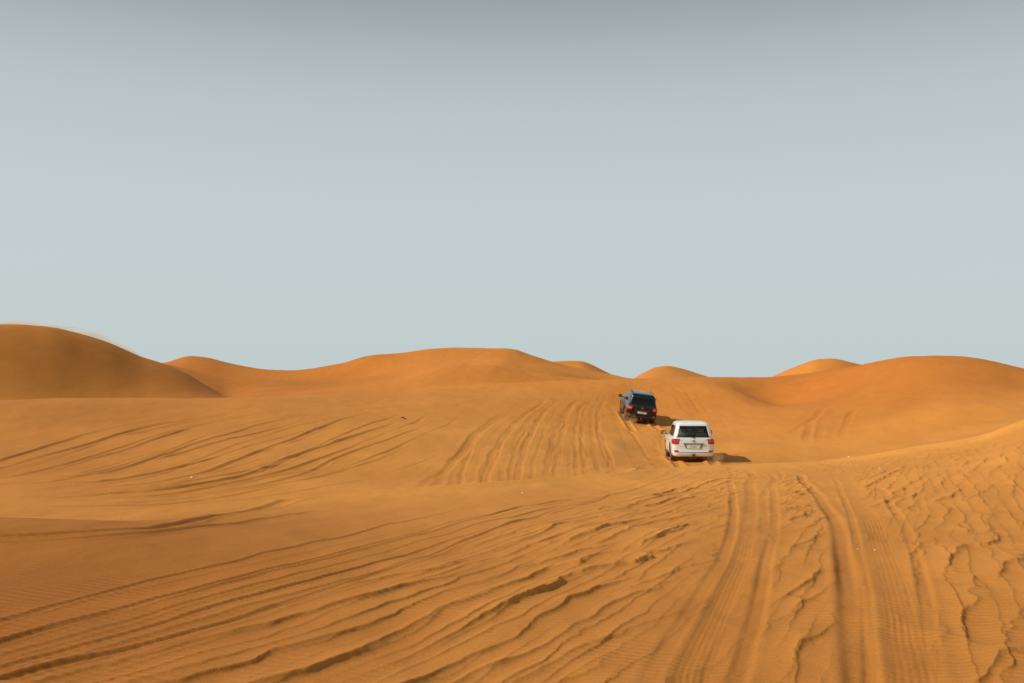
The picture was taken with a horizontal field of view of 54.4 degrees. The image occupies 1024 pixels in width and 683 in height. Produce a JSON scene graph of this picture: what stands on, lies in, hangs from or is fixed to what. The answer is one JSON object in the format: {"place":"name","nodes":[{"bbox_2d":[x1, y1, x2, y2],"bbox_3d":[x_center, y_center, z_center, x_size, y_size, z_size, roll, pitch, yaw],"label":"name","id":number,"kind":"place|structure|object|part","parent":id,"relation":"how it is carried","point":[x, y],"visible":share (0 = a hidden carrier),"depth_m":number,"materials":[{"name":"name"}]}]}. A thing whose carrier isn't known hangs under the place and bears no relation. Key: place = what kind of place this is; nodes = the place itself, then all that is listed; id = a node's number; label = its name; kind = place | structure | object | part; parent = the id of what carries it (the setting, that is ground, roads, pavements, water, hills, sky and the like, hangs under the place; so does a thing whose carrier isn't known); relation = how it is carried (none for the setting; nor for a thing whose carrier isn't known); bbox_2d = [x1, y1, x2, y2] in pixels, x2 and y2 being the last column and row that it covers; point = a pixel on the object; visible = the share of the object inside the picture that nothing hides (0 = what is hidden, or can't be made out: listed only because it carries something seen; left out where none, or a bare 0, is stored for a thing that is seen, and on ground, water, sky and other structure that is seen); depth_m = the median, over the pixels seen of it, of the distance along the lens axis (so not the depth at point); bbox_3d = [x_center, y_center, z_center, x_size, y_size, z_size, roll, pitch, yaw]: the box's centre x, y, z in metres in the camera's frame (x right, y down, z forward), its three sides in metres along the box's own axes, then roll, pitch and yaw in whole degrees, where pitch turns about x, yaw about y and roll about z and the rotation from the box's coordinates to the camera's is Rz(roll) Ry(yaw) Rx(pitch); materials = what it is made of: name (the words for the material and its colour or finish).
{"place":"outdoors","nodes":[
{"label":"outdoors","id":0,"kind":"place"},
{"bbox_2d":[0,324,245,399],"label":"dune","id":1,"kind":"structure","parent":0,"point":[41,362],"depth_m":65.96,"materials":[{"name":"orange sand"}]},
{"bbox_2d":[163,348,633,396],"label":"dune","id":2,"kind":"structure","parent":0,"point":[419,370],"depth_m":110.60,"materials":[{"name":"orange sand"}]},
{"bbox_2d":[0,377,1023,682],"bbox_3d":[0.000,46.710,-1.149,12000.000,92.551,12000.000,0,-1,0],"label":"sand ground","id":3,"kind":"structure","parent":0,"point":[566,531],"depth_m":14.87,"materials":[{"name":"orange sand"}]},
{"bbox_2d":[619,389,656,422],"bbox_3d":[8.155,4.028,64.231,2.476,1.917,5.102,7,5,0],"label":"off road car","id":4,"kind":"object","parent":3,"relation":"on","point":[636,405],"visible":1,"depth_m":62.01,"materials":[{"name":"black metal"}]},
{"bbox_3d":[8.176,3.769,61.986,1.554,0.547,0.243,7,5,0],"label":"rear window","id":5,"kind":"part","parent":4,"relation":"part of","materials":[{"name":"black glass"}]},
{"bbox_2d":[661,420,713,460],"bbox_3d":[8.444,4.685,47.624,2.476,1.860,5.102,0,-2,4],"label":"off road car","id":6,"kind":"object","parent":3,"relation":"on","point":[689,439],"visible":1,"depth_m":45.49,"materials":[{"name":"white paint"}]},
{"bbox_3d":[8.270,4.127,45.434,1.554,0.547,0.243,0,-2,4],"label":"rear window","id":7,"kind":"part","parent":6,"relation":"part of","materials":[{"name":"glass"}]},
{"bbox_2d":[0,0,1023,377],"label":"sky","id":8,"kind":"structure","parent":0,"point":[623,188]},
{"bbox_2d":[554,361,611,374],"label":"dune","id":9,"kind":"structure","parent":0,"point":[583,365],"depth_m":193.20,"materials":[{"name":"orange sand"}]},
{"bbox_2d":[634,366,707,378],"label":"dune","id":10,"kind":"structure","parent":0,"point":[663,371],"depth_m":206.81,"materials":[{"name":"orange sand"}]},
{"bbox_2d":[773,359,860,376],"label":"dune","id":11,"kind":"structure","parent":0,"point":[817,365],"depth_m":176.82,"materials":[{"name":"orange sand"}]},
{"bbox_2d":[771,356,1023,450],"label":"dune","id":12,"kind":"structure","parent":0,"point":[897,403],"depth_m":56.98,"materials":[{"name":"orange sand"}]}
]}

